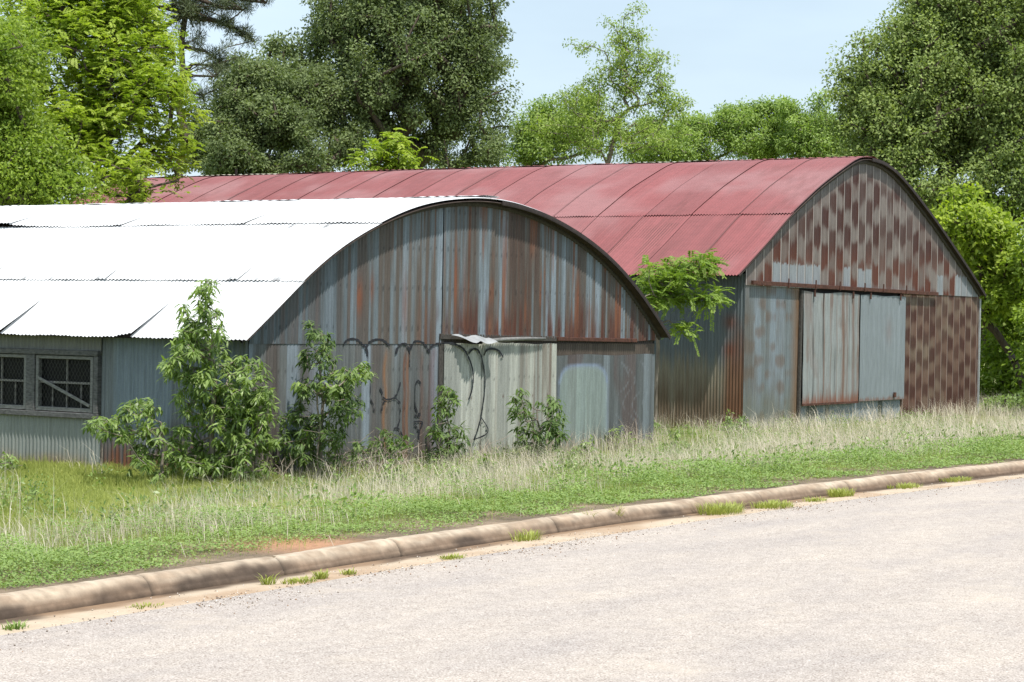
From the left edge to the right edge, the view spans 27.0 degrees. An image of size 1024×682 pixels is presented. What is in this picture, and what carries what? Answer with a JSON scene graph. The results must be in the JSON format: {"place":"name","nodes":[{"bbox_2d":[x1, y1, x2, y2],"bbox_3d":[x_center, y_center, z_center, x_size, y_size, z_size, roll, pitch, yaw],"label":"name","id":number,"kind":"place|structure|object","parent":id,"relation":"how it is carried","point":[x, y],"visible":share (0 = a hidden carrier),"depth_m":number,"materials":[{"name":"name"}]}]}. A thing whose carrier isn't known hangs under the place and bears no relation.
{"place":"outdoors","nodes":[
{"label":"outdoors","id":0,"kind":"place"},
{"bbox_2d":[0,456,486,536],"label":"lawn grass","id":1,"kind":"structure","parent":0,"point":[79,473],"depth_m":27.48,"materials":[{"name":"plant"}]},
{"bbox_2d":[0,0,1022,236],"label":"sky","id":2,"kind":"structure","parent":0,"point":[728,50],"materials":[{"name":"blue"}]},
{"bbox_2d":[0,478,1023,681],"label":"road","id":3,"kind":"structure","parent":0,"point":[922,586],"depth_m":12.16,"materials":[{"name":"grey asphalt"}]},
{"bbox_2d":[0,472,1023,634],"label":"gutter","id":4,"kind":"object","parent":3,"relation":"on","point":[67,616],"visible":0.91,"depth_m":14.70,"materials":[{"name":"beige concrete"}]},
{"bbox_2d":[1,620,28,630],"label":"weed tuft","id":5,"kind":"object","parent":4,"relation":"on","point":[10,627],"visible":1,"depth_m":11.40,"materials":[{"name":"green plant"}]},
{"bbox_2d":[125,602,163,608],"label":"weed tuft","id":6,"kind":"object","parent":4,"relation":"on","point":[148,604],"visible":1,"depth_m":12.37,"materials":[{"name":"green plant"}]},
{"bbox_2d":[258,573,278,584],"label":"weed tuft","id":7,"kind":"object","parent":4,"relation":"on","point":[267,581],"visible":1,"depth_m":13.47,"materials":[{"name":"green plant"}]},
{"bbox_2d":[279,575,317,584],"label":"weed tuft","id":8,"kind":"object","parent":4,"relation":"on","point":[300,581],"visible":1,"depth_m":13.64,"materials":[{"name":"green plant"}]},
{"bbox_2d":[311,569,328,578],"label":"weed tuft","id":9,"kind":"object","parent":4,"relation":"on","point":[322,575],"visible":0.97,"depth_m":13.83,"materials":[{"name":"green plant"}]},
{"bbox_2d":[338,567,356,574],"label":"weed tuft","id":10,"kind":"object","parent":4,"relation":"on","point":[348,571],"visible":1,"depth_m":14.09,"materials":[{"name":"green plant"}]},
{"bbox_2d":[439,553,465,559],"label":"weed tuft","id":11,"kind":"object","parent":4,"relation":"on","point":[451,557],"visible":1,"depth_m":15.14,"materials":[{"name":"green plant"}]},
{"bbox_2d":[509,529,542,541],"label":"weed tuft","id":12,"kind":"object","parent":4,"relation":"on","point":[527,536],"visible":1,"depth_m":16.48,"materials":[{"name":"green plant"}]},
{"bbox_2d":[695,501,747,514],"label":"weed tuft","id":13,"kind":"object","parent":4,"relation":"on","point":[722,509],"visible":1,"depth_m":19.08,"materials":[{"name":"green plant"}]},
{"bbox_2d":[750,498,794,508],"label":"weed tuft","id":14,"kind":"object","parent":4,"relation":"on","point":[771,503],"visible":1,"depth_m":19.83,"materials":[{"name":"green plant"}]},
{"bbox_2d":[802,496,827,501],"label":"weed tuft","id":15,"kind":"object","parent":4,"relation":"on","point":[814,499],"visible":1,"depth_m":20.60,"materials":[{"name":"green plant"}]},
{"bbox_2d":[826,487,854,497],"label":"weed tuft","id":16,"kind":"object","parent":4,"relation":"on","point":[842,492],"visible":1,"depth_m":21.25,"materials":[{"name":"green plant"}]},
{"bbox_2d":[887,482,922,488],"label":"weed tuft","id":17,"kind":"object","parent":4,"relation":"on","point":[906,486],"visible":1,"depth_m":22.55,"materials":[{"name":"green plant"}]},
{"bbox_2d":[939,476,971,482],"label":"weed tuft","id":18,"kind":"object","parent":4,"relation":"on","point":[954,480],"visible":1,"depth_m":23.67,"materials":[{"name":"green plant"}]},
{"bbox_2d":[0,473,1023,654],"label":"loose grit","id":19,"kind":"object","parent":3,"relation":"on","point":[526,550],"visible":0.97,"depth_m":15.50,"materials":[{"name":"beige gravel"}]},
{"bbox_2d":[0,357,1023,592],"bbox_3d":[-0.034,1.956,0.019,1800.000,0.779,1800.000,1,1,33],"label":"ground","id":20,"kind":"structure","parent":0,"point":[297,546],"depth_m":16.45,"materials":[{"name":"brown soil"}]},
{"bbox_2d":[0,451,27,470],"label":"weedy shrub","id":21,"kind":"object","parent":20,"relation":"on","point":[6,463],"visible":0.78,"depth_m":29.96,"materials":[{"name":"green plant"}]},
{"bbox_2d":[0,7,111,205],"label":"broadleaf tree","id":22,"kind":"object","parent":20,"relation":"on","point":[32,167],"visible":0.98,"depth_m":49.28,"materials":[{"name":"green plant"}]},
{"bbox_2d":[0,0,214,204],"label":"broadleaf tree","id":23,"kind":"object","parent":20,"relation":"on","point":[97,121],"visible":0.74,"depth_m":53.49,"materials":[{"name":"green plant"}]},
{"bbox_2d":[81,397,180,488],"bbox_3d":[-5.121,1.364,28.704,1.361,1.278,2.184,1,1,-15],"label":"leafy shrub","id":24,"kind":"object","parent":20,"relation":"on","point":[140,455],"visible":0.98,"depth_m":28.43,"materials":[{"name":"green plant"}]},
{"bbox_2d":[137,0,274,175],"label":"pine tree","id":25,"kind":"object","parent":20,"relation":"on","point":[186,10],"visible":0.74,"depth_m":75.79,"materials":[{"name":"green plant"}]},
{"bbox_2d":[155,278,280,482],"bbox_3d":[-3.992,0.568,28.949,1.717,2.852,2.190,1,1,-6],"label":"leafy shrub","id":26,"kind":"object","parent":20,"relation":"on","point":[192,331],"visible":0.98,"depth_m":28.72,"materials":[{"name":"green plant"}]},
{"bbox_2d":[205,391,281,481],"bbox_3d":[-3.538,1.329,28.901,0.909,1.355,1.945,1,1,3],"label":"leafy shrub","id":27,"kind":"object","parent":20,"relation":"on","point":[260,437],"visible":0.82,"depth_m":28.68,"materials":[{"name":"green plant"}]},
{"bbox_2d":[173,49,374,174],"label":"oak tree","id":28,"kind":"object","parent":20,"relation":"on","point":[261,108],"visible":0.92,"depth_m":80.75,"materials":[{"name":"green plant"}]},
{"bbox_2d":[252,450,308,479],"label":"dry stalks","id":29,"kind":"object","parent":20,"relation":"on","point":[281,466],"visible":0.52,"depth_m":29.49,"materials":[{"name":"beige plant"}]},
{"bbox_2d":[274,320,365,476],"bbox_3d":[-2.702,0.843,30.001,1.342,2.280,1.967,1,1,-4],"label":"leafy shrub","id":30,"kind":"object","parent":20,"relation":"on","point":[300,448],"visible":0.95,"depth_m":29.85,"materials":[{"name":"green plant"}]},
{"bbox_2d":[289,361,377,479],"bbox_3d":[-2.419,1.139,29.715,1.556,1.721,1.294,1,1,33],"label":"leafy shrub","id":31,"kind":"object","parent":20,"relation":"on","point":[353,377],"visible":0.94,"depth_m":29.51,"materials":[{"name":"green plant"}]},
{"bbox_2d":[0,195,670,477],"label":"arched shed","id":32,"kind":"structure","parent":20,"relation":"on","point":[485,306],"depth_m":33.12,"materials":[{"name":"metal"}]},
{"bbox_2d":[0,353,25,408],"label":"window frame","id":33,"kind":"structure","parent":32,"relation":"in","point":[12,366],"depth_m":32.41,"materials":[{"name":"grey wood"}]},
{"bbox_2d":[35,355,93,412],"bbox_3d":[-6.645,0.634,31.770,1.180,0.830,0.110,1,1,33],"label":"window frame","id":34,"kind":"structure","parent":32,"relation":"in","point":[63,383],"depth_m":31.79,"materials":[{"name":"grey wood"}]},
{"bbox_2d":[443,343,481,461],"bbox_3d":[-0.791,1.006,34.252,0.030,1.944,1.100,1,1,33],"label":"door panel","id":35,"kind":"structure","parent":32,"relation":"in","point":[458,375],"depth_m":34.30,"materials":[{"name":"metal"}]},
{"bbox_2d":[480,342,513,458],"bbox_3d":[-0.237,0.997,35.067,0.030,1.965,0.930,1,1,33],"label":"door panel","id":36,"kind":"structure","parent":32,"relation":"in","point":[499,370],"depth_m":35.04,"materials":[{"name":"metal"}]},
{"bbox_2d":[512,343,556,457],"bbox_3d":[0.377,1.008,36.021,0.033,1.947,1.400,1,1,33],"label":"door panel","id":37,"kind":"structure","parent":32,"relation":"in","point":[534,364],"depth_m":36.04,"materials":[{"name":"metal"}]},
{"bbox_2d":[306,427,425,475],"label":"dry stalks","id":38,"kind":"object","parent":20,"relation":"on","point":[363,457],"visible":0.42,"depth_m":30.67,"materials":[{"name":"beige plant"}]},
{"bbox_2d":[333,427,413,468],"bbox_3d":[-2.012,1.628,31.343,1.538,0.752,1.075,1,1,33],"label":"weedy shrub","id":39,"kind":"object","parent":20,"relation":"on","point":[392,446],"visible":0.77,"depth_m":31.16,"materials":[{"name":"green plant"}]},
{"bbox_2d":[252,0,524,168],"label":"oak tree","id":40,"kind":"object","parent":20,"relation":"on","point":[422,49],"visible":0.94,"depth_m":83.85,"materials":[{"name":"green plant"}]},
{"bbox_2d":[341,128,437,170],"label":"sapling","id":41,"kind":"object","parent":20,"relation":"on","point":[380,155],"visible":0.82,"depth_m":71.72,"materials":[{"name":"green plant"}]},
{"bbox_2d":[369,459,413,481],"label":"tall weed","id":42,"kind":"object","parent":20,"relation":"on","point":[385,465],"visible":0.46,"depth_m":28.92,"materials":[{"name":"green plant"}]},
{"bbox_2d":[394,426,431,467],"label":"dry stalks","id":43,"kind":"object","parent":20,"relation":"on","point":[406,451],"visible":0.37,"depth_m":32.50,"materials":[{"name":"beige plant"}]},
{"bbox_2d":[410,384,470,465],"bbox_3d":[-1.085,1.369,32.659,0.944,1.428,1.937,1,1,-6],"label":"weedy shrub","id":44,"kind":"object","parent":20,"relation":"on","point":[450,448],"visible":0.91,"depth_m":32.43,"materials":[{"name":"green plant"}]},
{"bbox_2d":[446,466,477,488],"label":"tall weed","id":45,"kind":"object","parent":20,"relation":"on","point":[458,471],"visible":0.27,"depth_m":27.50,"materials":[{"name":"green plant"}]},
{"bbox_2d":[469,454,496,479],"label":"tall weed","id":46,"kind":"object","parent":20,"relation":"on","point":[484,460],"visible":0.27,"depth_m":29.73,"materials":[{"name":"green plant"}]},
{"bbox_2d":[457,435,509,464],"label":"dry stalks","id":47,"kind":"object","parent":20,"relation":"on","point":[484,447],"visible":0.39,"depth_m":33.80,"materials":[{"name":"beige plant"}]},
{"bbox_2d":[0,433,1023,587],"bbox_3d":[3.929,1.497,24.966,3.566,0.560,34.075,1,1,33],"label":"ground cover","id":48,"kind":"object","parent":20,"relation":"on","point":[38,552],"visible":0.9,"depth_m":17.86,"materials":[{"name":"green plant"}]},
{"bbox_2d":[0,392,1023,560],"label":"dry grass","id":49,"kind":"structure","parent":20,"relation":"on","point":[793,441],"depth_m":27.83,"materials":[{"name":"beige plant"}]},
{"bbox_2d":[0,460,1023,619],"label":"kerb","id":50,"kind":"structure","parent":20,"relation":"on","point":[28,602],"depth_m":15.24,"materials":[{"name":"concrete"}]},
{"bbox_2d":[0,408,1023,533],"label":"verge weeds","id":51,"kind":"object","parent":20,"relation":"on","point":[32,490],"visible":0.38,"depth_m":27.25,"materials":[{"name":"beige plant"}]},
{"bbox_2d":[0,404,1023,588],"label":"green grass","id":52,"kind":"structure","parent":20,"relation":"on","point":[99,490],"depth_m":25.98,"materials":[{"name":"green plant"}]},
{"bbox_2d":[64,156,985,430],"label":"barn","id":53,"kind":"structure","parent":20,"relation":"on","point":[852,280],"depth_m":50.33,"materials":[{"name":"metal"}]},
{"bbox_2d":[801,291,859,405],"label":"sliding door","id":54,"kind":"structure","parent":53,"relation":"in","point":[831,320],"depth_m":49.37,"materials":[{"name":"metal"}]},
{"bbox_2d":[859,295,905,400],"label":"sliding door","id":55,"kind":"structure","parent":53,"relation":"in","point":[882,318],"depth_m":51.83,"materials":[{"name":"metal"}]},
{"bbox_2d":[505,388,570,464],"bbox_3d":[0.418,1.373,33.538,1.068,1.229,2.131,1,1,1],"label":"weedy shrub","id":56,"kind":"object","parent":20,"relation":"on","point":[552,429],"visible":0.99,"depth_m":33.38,"materials":[{"name":"green plant"}]},
{"bbox_2d":[497,82,623,165],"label":"broadleaf tree","id":57,"kind":"object","parent":20,"relation":"on","point":[527,148],"visible":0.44,"depth_m":94.57,"materials":[{"name":"green plant"}]},
{"bbox_2d":[549,449,574,469],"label":"tall weed","id":58,"kind":"object","parent":20,"relation":"on","point":[561,457],"visible":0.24,"depth_m":32.23,"materials":[{"name":"green plant"}]},
{"bbox_2d":[543,431,596,455],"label":"dry stalks","id":59,"kind":"object","parent":20,"relation":"on","point":[565,446],"visible":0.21,"depth_m":36.20,"materials":[{"name":"beige plant"}]},
{"bbox_2d":[571,434,605,462],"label":"tall weed","id":60,"kind":"object","parent":20,"relation":"on","point":[583,447],"visible":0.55,"depth_m":34.20,"materials":[{"name":"green plant"}]},
{"bbox_2d":[519,1,695,163],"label":"sapling","id":61,"kind":"object","parent":20,"relation":"on","point":[616,123],"visible":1,"depth_m":79.80,"materials":[{"name":"green plant"}]},
{"bbox_2d":[603,505,625,515],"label":"weed tuft","id":62,"kind":"object","parent":20,"relation":"on","point":[618,512],"visible":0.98,"depth_m":18.13,"materials":[{"name":"green plant"}]},
{"bbox_2d":[604,425,635,448],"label":"tall weed","id":63,"kind":"object","parent":20,"relation":"on","point":[616,433],"visible":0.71,"depth_m":38.02,"materials":[{"name":"green plant"}]},
{"bbox_2d":[600,419,658,448],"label":"dry stalks","id":64,"kind":"object","parent":20,"relation":"on","point":[629,433],"visible":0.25,"depth_m":38.42,"materials":[{"name":"beige plant"}]},
{"bbox_2d":[653,420,660,433],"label":"tall weed","id":65,"kind":"object","parent":20,"relation":"on","point":[658,425],"visible":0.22,"depth_m":42.23,"materials":[{"name":"green plant"}]},
{"bbox_2d":[660,427,690,453],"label":"tall weed","id":66,"kind":"object","parent":20,"relation":"on","point":[676,437],"visible":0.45,"depth_m":36.73,"materials":[{"name":"green plant"}]},
{"bbox_2d":[630,248,735,434],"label":"mimosa tree","id":67,"kind":"object","parent":20,"relation":"on","point":[669,274],"visible":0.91,"depth_m":43.32,"materials":[{"name":"green plant"}]},
{"bbox_2d":[618,95,757,162],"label":"broadleaf tree","id":68,"kind":"object","parent":20,"relation":"on","point":[696,128],"visible":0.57,"depth_m":99.01,"materials":[{"name":"green plant"}]},
{"bbox_2d":[718,410,735,433],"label":"tall weed","id":69,"kind":"object","parent":20,"relation":"on","point":[728,418],"visible":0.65,"depth_m":43.36,"materials":[{"name":"green plant"}]},
{"bbox_2d":[731,415,755,439],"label":"tall weed","id":70,"kind":"object","parent":20,"relation":"on","point":[741,420],"visible":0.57,"depth_m":42.86,"materials":[{"name":"green plant"}]},
{"bbox_2d":[700,94,795,159],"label":"broadleaf tree","id":71,"kind":"object","parent":20,"relation":"on","point":[754,141],"visible":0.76,"depth_m":99.09,"materials":[{"name":"green plant"}]},
{"bbox_2d":[773,86,847,158],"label":"broadleaf tree","id":72,"kind":"object","parent":20,"relation":"on","point":[807,137],"visible":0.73,"depth_m":97.42,"materials":[{"name":"green plant"}]},
{"bbox_2d":[818,0,1023,393],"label":"oak tree","id":73,"kind":"object","parent":20,"relation":"on","point":[956,61],"visible":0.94,"depth_m":70.04,"materials":[{"name":"green plant"}]},
{"bbox_2d":[930,178,1023,391],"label":"sapling","id":74,"kind":"object","parent":20,"relation":"on","point":[971,233],"visible":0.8,"depth_m":63.51,"materials":[{"name":"green plant"}]},
{"bbox_2d":[951,190,1023,403],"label":"understory tree","id":75,"kind":"object","parent":20,"relation":"on","point":[995,359],"visible":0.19,"depth_m":65.09,"materials":[{"name":"green plant"}]},
{"bbox_2d":[975,394,1021,415],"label":"bush","id":76,"kind":"object","parent":20,"relation":"on","point":[1002,400],"visible":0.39,"depth_m":56.77,"materials":[{"name":"green plant"}]},
{"bbox_2d":[998,212,1023,399],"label":"understory tree","id":77,"kind":"object","parent":20,"relation":"on","point":[1019,317],"visible":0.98,"depth_m":61.43,"materials":[{"name":"green plant"}]},
{"bbox_2d":[1002,390,1023,416],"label":"bush","id":78,"kind":"object","parent":20,"relation":"on","point":[1020,402],"visible":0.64,"depth_m":55.85,"materials":[{"name":"green plant"}]}
]}

